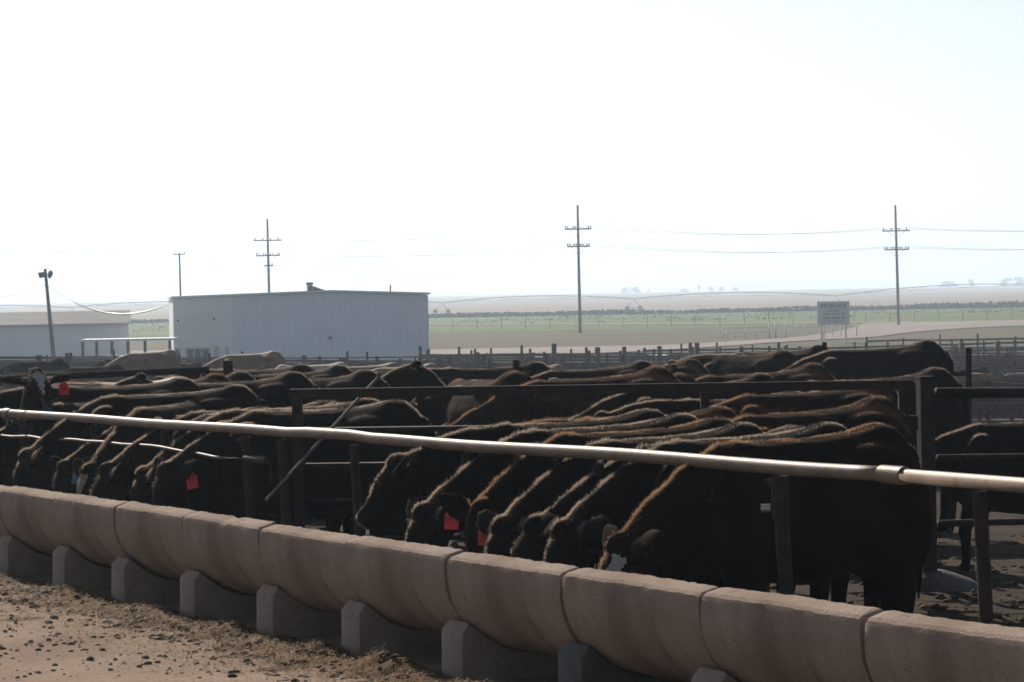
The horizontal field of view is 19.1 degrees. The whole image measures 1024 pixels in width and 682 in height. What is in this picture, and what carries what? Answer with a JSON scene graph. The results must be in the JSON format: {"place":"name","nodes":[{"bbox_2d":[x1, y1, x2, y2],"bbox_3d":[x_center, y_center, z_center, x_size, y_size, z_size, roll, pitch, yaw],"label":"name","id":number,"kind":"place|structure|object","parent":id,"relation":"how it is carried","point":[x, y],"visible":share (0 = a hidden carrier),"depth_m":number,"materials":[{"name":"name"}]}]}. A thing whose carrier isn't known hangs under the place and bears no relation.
{"place":"outdoors","nodes":[
{"label":"outdoors","id":0,"kind":"place"},
{"bbox_2d":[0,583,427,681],"bbox_3d":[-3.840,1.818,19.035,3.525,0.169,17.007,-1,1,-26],"label":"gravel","id":1,"kind":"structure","parent":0,"point":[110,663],"depth_m":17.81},
{"bbox_2d":[0,575,557,681],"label":"feed lane","id":2,"kind":"structure","parent":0,"point":[30,659],"depth_m":17.52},
{"bbox_2d":[0,573,480,681],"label":"spilled feed","id":3,"kind":"object","parent":2,"relation":"on","point":[375,663],"visible":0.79,"depth_m":18.28},
{"bbox_2d":[0,573,484,681],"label":"dung clods","id":4,"kind":"object","parent":2,"relation":"on","point":[231,673],"visible":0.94,"depth_m":18.46,"materials":[{"name":"soil"}]},
{"bbox_2d":[0,568,495,681],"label":"straw","id":5,"kind":"object","parent":2,"relation":"on","point":[212,633],"visible":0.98,"depth_m":18.37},
{"bbox_2d":[0,286,1023,319],"bbox_3d":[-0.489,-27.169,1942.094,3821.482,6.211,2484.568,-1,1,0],"label":"crop field","id":6,"kind":"structure","parent":0,"point":[883,297],"depth_m":1306.49,"materials":[{"name":"plant"}]},
{"bbox_2d":[0,280,1023,303],"bbox_3d":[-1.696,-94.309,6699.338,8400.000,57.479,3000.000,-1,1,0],"label":"hills","id":7,"kind":"structure","parent":0,"point":[793,285],"depth_m":7018.32,"materials":[{"name":"grey"}]},
{"bbox_2d":[0,0,1023,300],"label":"sky","id":8,"kind":"structure","parent":0,"point":[129,125],"materials":[{"name":"white"}]},
{"bbox_2d":[72,348,1023,419],"bbox_3d":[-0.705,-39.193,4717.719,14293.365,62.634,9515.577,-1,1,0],"label":"ground","id":9,"kind":"structure","parent":0,"point":[726,354],"depth_m":210.07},
{"bbox_2d":[0,485,52,575],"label":"feed bunk","id":10,"kind":"object","parent":9,"relation":"on","point":[17,556],"visible":0.2,"depth_m":23.32,"materials":[{"name":"concrete"}]},
{"bbox_2d":[0,358,69,374],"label":"cow","id":11,"kind":"object","parent":9,"relation":"on","point":[57,364],"visible":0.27,"depth_m":79.82},
{"bbox_2d":[38,269,55,356],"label":"floodlight pole","id":12,"kind":"object","parent":9,"relation":"on","point":[44,274],"visible":0.91,"depth_m":221.87,"materials":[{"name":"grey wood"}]},
{"bbox_2d":[0,310,130,359],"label":"long shed","id":13,"kind":"structure","parent":9,"relation":"on","point":[24,333],"depth_m":237.42,"materials":[{"name":"metal"}]},
{"bbox_2d":[0,485,156,588],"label":"feed bunk","id":14,"kind":"object","parent":9,"relation":"on","point":[27,514],"visible":0.52,"depth_m":22.41,"materials":[{"name":"concrete"}]},
{"bbox_2d":[61,364,124,371],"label":"cow","id":15,"kind":"object","parent":9,"relation":"on","point":[113,367],"visible":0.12,"depth_m":69.94},
{"bbox_2d":[54,493,179,602],"bbox_3d":[-2.647,1.474,21.648,0.799,0.758,1.444,-1,1,-26],"label":"feed bunk","id":16,"kind":"object","parent":9,"relation":"on","point":[85,524],"visible":0.58,"depth_m":21.14,"materials":[{"name":"concrete"}]},
{"bbox_2d":[81,337,177,355],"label":"carport","id":17,"kind":"object","parent":9,"relation":"on","point":[127,340],"visible":0.54,"depth_m":203.93,"materials":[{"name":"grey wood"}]},
{"bbox_2d":[106,349,180,368],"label":"cow","id":18,"kind":"object","parent":9,"relation":"on","point":[168,358],"visible":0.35,"depth_m":91.99},
{"bbox_2d":[115,501,256,618],"bbox_3d":[-2.040,1.472,20.440,0.798,0.759,1.466,-1,1,-26],"label":"feed bunk","id":19,"kind":"object","parent":9,"relation":"on","point":[150,537],"visible":0.53,"depth_m":19.99,"materials":[{"name":"concrete"}]},
{"bbox_2d":[203,351,285,369],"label":"cow","id":20,"kind":"object","parent":9,"relation":"on","point":[273,359],"visible":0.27,"depth_m":83.85},
{"bbox_2d":[0,349,488,363],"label":"rail fence","id":21,"kind":"object","parent":9,"relation":"on","point":[367,357],"visible":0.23,"depth_m":138.19,"materials":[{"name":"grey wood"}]},
{"bbox_2d":[182,511,340,636],"bbox_3d":[-1.449,1.471,19.233,0.797,0.758,1.475,-1,1,-26],"label":"feed bunk","id":22,"kind":"object","parent":9,"relation":"on","point":[222,550],"visible":0.54,"depth_m":18.80,"materials":[{"name":"concrete"}]},
{"bbox_2d":[0,351,586,366],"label":"rail fence","id":23,"kind":"object","parent":9,"relation":"on","point":[210,359],"visible":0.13,"depth_m":126.31,"materials":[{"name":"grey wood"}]},
{"bbox_2d":[167,282,429,362],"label":"metal building","id":24,"kind":"structure","parent":9,"relation":"on","point":[312,321],"depth_m":213.14,"materials":[{"name":"grey"}]},
{"bbox_2d":[0,353,631,366],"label":"rail fence","id":25,"kind":"object","parent":9,"relation":"on","point":[319,359],"visible":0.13,"depth_m":106.90,"materials":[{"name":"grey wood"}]},
{"bbox_2d":[0,353,665,366],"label":"rail fence","id":26,"kind":"object","parent":9,"relation":"on","point":[70,360],"visible":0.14,"depth_m":115.48,"materials":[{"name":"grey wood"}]},
{"bbox_2d":[259,524,441,655],"bbox_3d":[-0.855,1.477,18.047,0.799,0.744,1.447,-1,1,-26],"label":"feed bunk","id":27,"kind":"object","parent":9,"relation":"on","point":[306,566],"visible":0.62,"depth_m":17.62,"materials":[{"name":"concrete"}]},
{"bbox_2d":[346,536,557,680],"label":"feed bunk","id":28,"kind":"object","parent":9,"relation":"on","point":[404,583],"visible":0.59,"depth_m":16.39,"materials":[{"name":"concrete"}]},
{"bbox_2d":[0,377,1013,419],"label":"rail fence","id":29,"kind":"object","parent":9,"relation":"on","point":[980,383],"visible":0.02,"depth_m":59.44,"materials":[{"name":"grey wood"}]},
{"bbox_2d":[0,408,1023,623],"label":"neck rail","id":30,"kind":"object","parent":9,"relation":"on","point":[778,484],"visible":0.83,"depth_m":15.91,"materials":[{"name":"metal"}]},
{"bbox_2d":[0,434,271,483],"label":"steel cable","id":31,"kind":"object","parent":30,"relation":"attached to","point":[256,459],"visible":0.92,"depth_m":21.82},
{"bbox_2d":[265,371,381,500],"bbox_3d":[-1.271,0.635,20.573,1.046,0.834,0.050,-2,1,-43],"label":"latch rod","id":32,"kind":"object","parent":30,"relation":"attached to","point":[378,376],"visible":0.87,"depth_m":20.51,"materials":[{"name":"metal"}]},
{"bbox_2d":[0,284,1023,312],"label":"trees","id":33,"kind":"object","parent":9,"relation":"on","point":[626,307],"visible":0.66,"depth_m":799.85,"materials":[{"name":"plant"}]},
{"bbox_2d":[0,375,1023,419],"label":"rail fence","id":34,"kind":"object","parent":9,"relation":"on","point":[1018,380],"visible":0.03,"depth_m":69.39,"materials":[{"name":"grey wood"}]},
{"bbox_2d":[4,365,1021,410],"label":"rail fence","id":35,"kind":"object","parent":9,"relation":"on","point":[7,372],"visible":0.07,"depth_m":67.70,"materials":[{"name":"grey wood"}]},
{"bbox_2d":[428,347,654,361],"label":"rail fence","id":36,"kind":"object","parent":9,"relation":"on","point":[558,355],"visible":0.28,"depth_m":141.27,"materials":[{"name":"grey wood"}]},
{"bbox_2d":[447,552,680,681],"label":"feed bunk","id":37,"kind":"object","parent":9,"relation":"on","point":[515,602],"visible":0.61,"depth_m":15.39,"materials":[{"name":"concrete"}]},
{"bbox_2d":[112,379,1023,425],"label":"rail fence","id":38,"kind":"object","parent":9,"relation":"on","point":[995,406],"visible":0.03,"depth_m":48.76,"materials":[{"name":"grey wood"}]},
{"bbox_2d":[114,356,1023,416],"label":"rail fence","id":39,"kind":"object","parent":9,"relation":"on","point":[1006,412],"visible":0.06,"depth_m":59.11,"materials":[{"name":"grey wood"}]},
{"bbox_2d":[562,568,737,681],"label":"feed bunk","id":40,"kind":"object","parent":9,"relation":"on","point":[649,625],"visible":0.66,"depth_m":14.30,"materials":[{"name":"concrete"}]},
{"bbox_2d":[418,354,1023,373],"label":"rail fence","id":41,"kind":"object","parent":9,"relation":"on","point":[998,366],"visible":0.12,"depth_m":98.25,"materials":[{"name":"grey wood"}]},
{"bbox_2d":[419,347,1023,370],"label":"rail fence","id":42,"kind":"object","parent":9,"relation":"on","point":[958,355],"visible":0.25,"depth_m":121.29,"materials":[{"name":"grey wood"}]},
{"bbox_2d":[419,342,1023,361],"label":"rail fence","id":43,"kind":"object","parent":9,"relation":"on","point":[670,353],"visible":0.2,"depth_m":143.64,"materials":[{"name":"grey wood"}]},
{"bbox_2d":[422,346,1023,362],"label":"rail fence","id":44,"kind":"object","parent":9,"relation":"on","point":[584,356],"visible":0.2,"depth_m":132.74,"materials":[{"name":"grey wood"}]},
{"bbox_2d":[422,353,1023,373],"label":"rail fence","id":45,"kind":"object","parent":9,"relation":"on","point":[607,363],"visible":0.15,"depth_m":109.31,"materials":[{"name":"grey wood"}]},
{"bbox_2d":[700,587,883,681],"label":"feed bunk","id":46,"kind":"object","parent":9,"relation":"on","point":[752,636],"visible":0.64,"depth_m":13.13,"materials":[{"name":"concrete"}]},
{"bbox_2d":[643,340,1023,358],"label":"rail fence","id":47,"kind":"object","parent":9,"relation":"on","point":[1014,343],"visible":0.27,"depth_m":159.99,"materials":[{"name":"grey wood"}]},
{"bbox_2d":[864,610,1023,681],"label":"feed bunk","id":48,"kind":"object","parent":9,"relation":"on","point":[899,646],"visible":1,"depth_m":12.05,"materials":[{"name":"concrete"}]},
{"bbox_2d":[866,334,1023,354],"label":"rail fence","id":49,"kind":"object","parent":9,"relation":"on","point":[977,340],"visible":0.46,"depth_m":181.89,"materials":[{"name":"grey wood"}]},
{"bbox_2d":[954,373,1023,419],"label":"cow","id":50,"kind":"object","parent":9,"relation":"on","point":[980,377],"visible":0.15,"depth_m":59.84},
{"bbox_2d":[954,354,1023,373],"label":"rail fence","id":51,"kind":"object","parent":9,"relation":"on","point":[1001,363],"visible":0.22,"depth_m":113.14,"materials":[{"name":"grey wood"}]},
{"bbox_2d":[128,307,1023,337],"bbox_3d":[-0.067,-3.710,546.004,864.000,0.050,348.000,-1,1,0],"label":"grass field","id":52,"kind":"structure","parent":0,"point":[905,315],"depth_m":477.36,"materials":[{"name":"plant"}]},
{"bbox_2d":[131,307,1023,329],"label":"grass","id":53,"kind":"structure","parent":52,"relation":"on","point":[701,316],"depth_m":553.44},
{"bbox_2d":[129,325,1023,352],"bbox_3d":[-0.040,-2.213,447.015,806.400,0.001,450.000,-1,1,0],"label":"pasture","id":54,"kind":"structure","parent":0,"point":[517,339],"depth_m":294.94,"materials":[{"name":"green plant"}]},
{"bbox_2d":[254,219,281,291],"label":"utility pole","id":55,"kind":"object","parent":54,"relation":"on","point":[268,259],"visible":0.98,"depth_m":379.73,"materials":[{"name":"brown wood"}]},
{"bbox_2d":[264,225,590,256],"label":"power lines","id":56,"kind":"object","parent":55,"relation":"attached to","point":[415,239],"visible":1,"depth_m":363.63,"materials":[{"name":"grey metal"}]},
{"bbox_2d":[131,300,1023,322],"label":"weeds","id":57,"kind":"object","parent":54,"relation":"on","point":[990,304],"visible":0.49,"depth_m":653.71,"materials":[{"name":"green plant"}]},
{"bbox_2d":[565,205,590,332],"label":"utility pole","id":58,"kind":"object","parent":54,"relation":"on","point":[578,246],"visible":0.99,"depth_m":346.78,"materials":[{"name":"brown wood"}]},
{"bbox_2d":[568,226,906,252],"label":"power lines","id":59,"kind":"object","parent":58,"relation":"attached to","point":[723,234],"visible":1,"depth_m":356.28,"materials":[{"name":"grey metal"}]},
{"bbox_2d":[723,322,856,338],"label":"white fence","id":60,"kind":"object","parent":54,"relation":"on","point":[755,332],"visible":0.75,"depth_m":284.99,"materials":[{"name":"white"}]},
{"bbox_2d":[817,301,849,342],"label":"sign board","id":61,"kind":"object","parent":54,"relation":"on","point":[832,312],"visible":0.98,"depth_m":251.95,"materials":[{"name":"white"}]},
{"bbox_2d":[882,205,909,324],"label":"utility pole","id":62,"kind":"object","parent":54,"relation":"on","point":[896,249],"visible":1,"depth_m":367.77,"materials":[{"name":"brown wood"}]},
{"bbox_2d":[131,320,1023,353],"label":"dirt road","id":63,"kind":"structure","parent":0,"point":[864,330],"depth_m":275.89,"materials":[{"name":"soil"}]},
{"bbox_2d":[157,486,1023,627],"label":"pen floor","id":64,"kind":"structure","parent":0,"point":[1002,533],"depth_m":22.37,"materials":[{"name":"soil"}]},
{"bbox_2d":[0,367,72,486],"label":"cow","id":65,"kind":"object","parent":64,"relation":"on","point":[36,383],"visible":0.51,"depth_m":25.74},
{"bbox_2d":[0,393,175,490],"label":"cow","id":66,"kind":"object","parent":64,"relation":"on","point":[10,448],"visible":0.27,"depth_m":25.62},
{"bbox_2d":[0,377,202,409],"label":"cow","id":67,"kind":"object","parent":64,"relation":"on","point":[11,399],"visible":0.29,"depth_m":26.94},
{"bbox_2d":[51,376,185,387],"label":"cow","id":68,"kind":"object","parent":64,"relation":"on","point":[91,383],"visible":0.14,"depth_m":32.94},
{"bbox_2d":[112,372,154,385],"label":"cow","id":69,"kind":"object","parent":64,"relation":"on","point":[141,378],"visible":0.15,"depth_m":29.50},
{"bbox_2d":[71,400,207,495],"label":"cow","id":70,"kind":"object","parent":64,"relation":"on","point":[84,475],"visible":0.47,"depth_m":23.19},
{"bbox_2d":[13,384,267,488],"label":"cow","id":71,"kind":"object","parent":64,"relation":"on","point":[33,469],"visible":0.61,"depth_m":24.23},
{"bbox_2d":[49,406,281,524],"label":"cow","id":72,"kind":"object","parent":64,"relation":"on","point":[63,470],"visible":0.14,"depth_m":23.56},
{"bbox_2d":[103,372,231,386],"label":"cow","id":73,"kind":"object","parent":64,"relation":"on","point":[212,377],"visible":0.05,"depth_m":29.23},
{"bbox_2d":[89,400,341,532],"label":"cow","id":74,"kind":"object","parent":64,"relation":"on","point":[111,482],"visible":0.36,"depth_m":22.49},
{"bbox_2d":[223,360,232,375],"bbox_3d":[-3.038,1.043,32.498,0.155,1.670,0.104,-1,1,-11],"label":"gate post","id":75,"kind":"object","parent":64,"relation":"on","point":[227,367],"visible":0.21,"depth_m":32.45,"materials":[{"name":"metal"}]},
{"bbox_2d":[0,367,208,381],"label":"pipe gate","id":76,"kind":"structure","parent":75,"relation":"attached to","point":[128,373],"depth_m":32.16,"materials":[{"name":"metal"}]},
{"bbox_2d":[154,364,314,379],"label":"cow","id":77,"kind":"object","parent":64,"relation":"on","point":[303,368],"visible":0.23,"depth_m":35.73},
{"bbox_2d":[120,401,365,535],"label":"cow","id":78,"kind":"object","parent":64,"relation":"on","point":[199,501],"visible":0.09,"depth_m":22.38},
{"bbox_2d":[128,397,388,535],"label":"cow","id":79,"kind":"object","parent":64,"relation":"on","point":[141,491],"visible":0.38,"depth_m":21.94},
{"bbox_2d":[196,371,323,525],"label":"cow","id":80,"kind":"object","parent":64,"relation":"on","point":[272,393],"visible":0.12,"depth_m":27.45},
{"bbox_2d":[151,399,434,535],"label":"cow","id":81,"kind":"object","parent":64,"relation":"on","point":[184,474],"visible":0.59,"depth_m":21.32},
{"bbox_2d":[252,364,352,380],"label":"cow","id":82,"kind":"object","parent":64,"relation":"on","point":[335,371],"visible":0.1,"depth_m":32.96},
{"bbox_2d":[257,369,393,403],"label":"cow","id":83,"kind":"object","parent":64,"relation":"on","point":[362,379],"visible":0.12,"depth_m":29.60},
{"bbox_2d":[382,360,445,400],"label":"cow","id":84,"kind":"object","parent":64,"relation":"on","point":[416,373],"visible":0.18,"depth_m":30.87},
{"bbox_2d":[409,384,462,422],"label":"cow","id":85,"kind":"object","parent":64,"relation":"on","point":[430,408],"visible":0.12,"depth_m":27.29},
{"bbox_2d":[405,361,550,401],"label":"cow","id":86,"kind":"object","parent":64,"relation":"on","point":[447,376],"visible":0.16,"depth_m":33.91},
{"bbox_2d":[429,371,534,435],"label":"cow","id":87,"kind":"object","parent":64,"relation":"on","point":[455,408],"visible":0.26,"depth_m":26.78},
{"bbox_2d":[355,408,689,581],"bbox_3d":[0.114,1.083,18.437,2.118,1.322,0.652,-1,1,-20],"label":"cow","id":88,"kind":"object","parent":64,"relation":"on","point":[401,479],"visible":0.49,"depth_m":18.18},
{"bbox_2d":[435,365,680,437],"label":"cow","id":89,"kind":"object","parent":64,"relation":"on","point":[521,409],"visible":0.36,"depth_m":25.83},
{"bbox_2d":[404,412,722,587],"bbox_3d":[0.301,1.100,17.816,2.079,1.336,0.658,-1,1,-21],"label":"cow","id":90,"kind":"object","parent":64,"relation":"on","point":[471,480],"visible":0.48,"depth_m":17.55},
{"bbox_2d":[438,416,733,552],"bbox_3d":[0.538,1.109,17.441,2.002,1.320,0.659,-1,1,-22],"label":"cow","id":91,"kind":"object","parent":64,"relation":"on","point":[509,485],"visible":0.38,"depth_m":17.09},
{"bbox_2d":[427,405,756,590],"bbox_3d":[0.538,1.094,19.564,2.334,1.317,0.710,-1,1,-22],"label":"cow","id":92,"kind":"object","parent":64,"relation":"on","point":[724,412],"visible":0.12,"depth_m":19.78},
{"bbox_2d":[531,360,652,380],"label":"cow","id":93,"kind":"object","parent":64,"relation":"on","point":[632,368],"visible":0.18,"depth_m":33.47},
{"bbox_2d":[476,421,763,587],"bbox_3d":[0.678,1.114,16.952,2.016,1.296,0.638,-2,1,-30],"label":"cow","id":94,"kind":"object","parent":64,"relation":"on","point":[499,534],"visible":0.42,"depth_m":16.65},
{"bbox_2d":[612,358,709,374],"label":"cow","id":95,"kind":"object","parent":64,"relation":"on","point":[690,366],"visible":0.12,"depth_m":36.53},
{"bbox_2d":[567,371,782,419],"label":"cow","id":96,"kind":"object","parent":64,"relation":"on","point":[617,402],"visible":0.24,"depth_m":25.41},
{"bbox_2d":[511,424,849,602],"bbox_3d":[0.895,1.113,16.547,2.081,1.280,0.701,-2,1,-29],"label":"cow","id":97,"kind":"object","parent":64,"relation":"on","point":[531,542],"visible":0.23,"depth_m":16.23},
{"bbox_2d":[592,391,801,418],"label":"cow","id":98,"kind":"object","parent":64,"relation":"on","point":[686,405],"visible":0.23,"depth_m":23.87},
{"bbox_2d":[539,421,879,607],"bbox_3d":[1.044,1.100,16.266,2.037,1.309,0.645,-1,1,-24],"label":"cow","id":99,"kind":"object","parent":64,"relation":"on","point":[575,538],"visible":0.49,"depth_m":15.97},
{"bbox_2d":[667,350,798,373],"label":"cow","id":100,"kind":"object","parent":64,"relation":"on","point":[775,362],"visible":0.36,"depth_m":37.97},
{"bbox_2d":[450,532,1023,625],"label":"pen clods","id":101,"kind":"object","parent":64,"relation":"on","point":[936,606],"visible":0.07,"depth_m":20.81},
{"bbox_2d":[513,342,971,424],"bbox_3d":[1.896,0.976,34.950,8.139,1.834,0.106,-1,1,-26],"label":"pipe fence","id":102,"kind":"object","parent":64,"relation":"on","point":[967,373],"visible":0.16,"depth_m":36.68,"materials":[{"name":"metal"}]},
{"bbox_2d":[598,422,932,613],"bbox_3d":[1.261,1.099,15.583,2.009,1.332,0.668,-1,1,-26],"label":"cow","id":103,"kind":"object","parent":64,"relation":"on","point":[711,526],"visible":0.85,"depth_m":15.41},
{"bbox_2d":[695,362,835,382],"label":"cow","id":104,"kind":"object","parent":64,"relation":"on","point":[811,371],"visible":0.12,"depth_m":29.13},
{"bbox_2d":[733,344,829,360],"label":"cow","id":105,"kind":"object","parent":64,"relation":"on","point":[815,349],"visible":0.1,"depth_m":41.03},
{"bbox_2d":[710,379,910,434],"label":"cow","id":106,"kind":"object","parent":64,"relation":"on","point":[770,403],"visible":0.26,"depth_m":23.52},
{"bbox_2d":[730,394,920,591],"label":"cow","id":107,"kind":"object","parent":64,"relation":"on","point":[874,408],"visible":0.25,"depth_m":19.23},
{"bbox_2d":[781,340,953,380],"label":"cow","id":108,"kind":"object","parent":64,"relation":"on","point":[870,364],"visible":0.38,"depth_m":35.24},
{"bbox_2d":[800,367,969,536],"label":"cow","id":109,"kind":"object","parent":64,"relation":"on","point":[952,414],"visible":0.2,"depth_m":26.41},
{"bbox_2d":[909,376,977,591],"bbox_3d":[2.996,1.035,20.843,0.628,1.597,0.468,-1,1,-10],"label":"gate post","id":110,"kind":"object","parent":64,"relation":"on","point":[922,423],"visible":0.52,"depth_m":20.76,"materials":[{"name":"metal"}]},
{"bbox_2d":[289,380,912,540],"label":"pipe gate","id":111,"kind":"structure","parent":110,"relation":"attached to","point":[903,387],"depth_m":20.63,"materials":[{"name":"metal"}]},
{"bbox_2d":[935,422,1023,577],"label":"cow","id":112,"kind":"object","parent":64,"relation":"on","point":[1000,438],"visible":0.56,"depth_m":22.07},
{"bbox_2d":[935,388,1023,526],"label":"pipe fence","id":113,"kind":"object","parent":64,"relation":"on","point":[979,392],"visible":1,"depth_m":20.97,"materials":[{"name":"metal"}]},
{"bbox_2d":[430,321,913,324],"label":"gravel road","id":114,"kind":"structure","parent":0,"point":[682,323],"depth_m":425.99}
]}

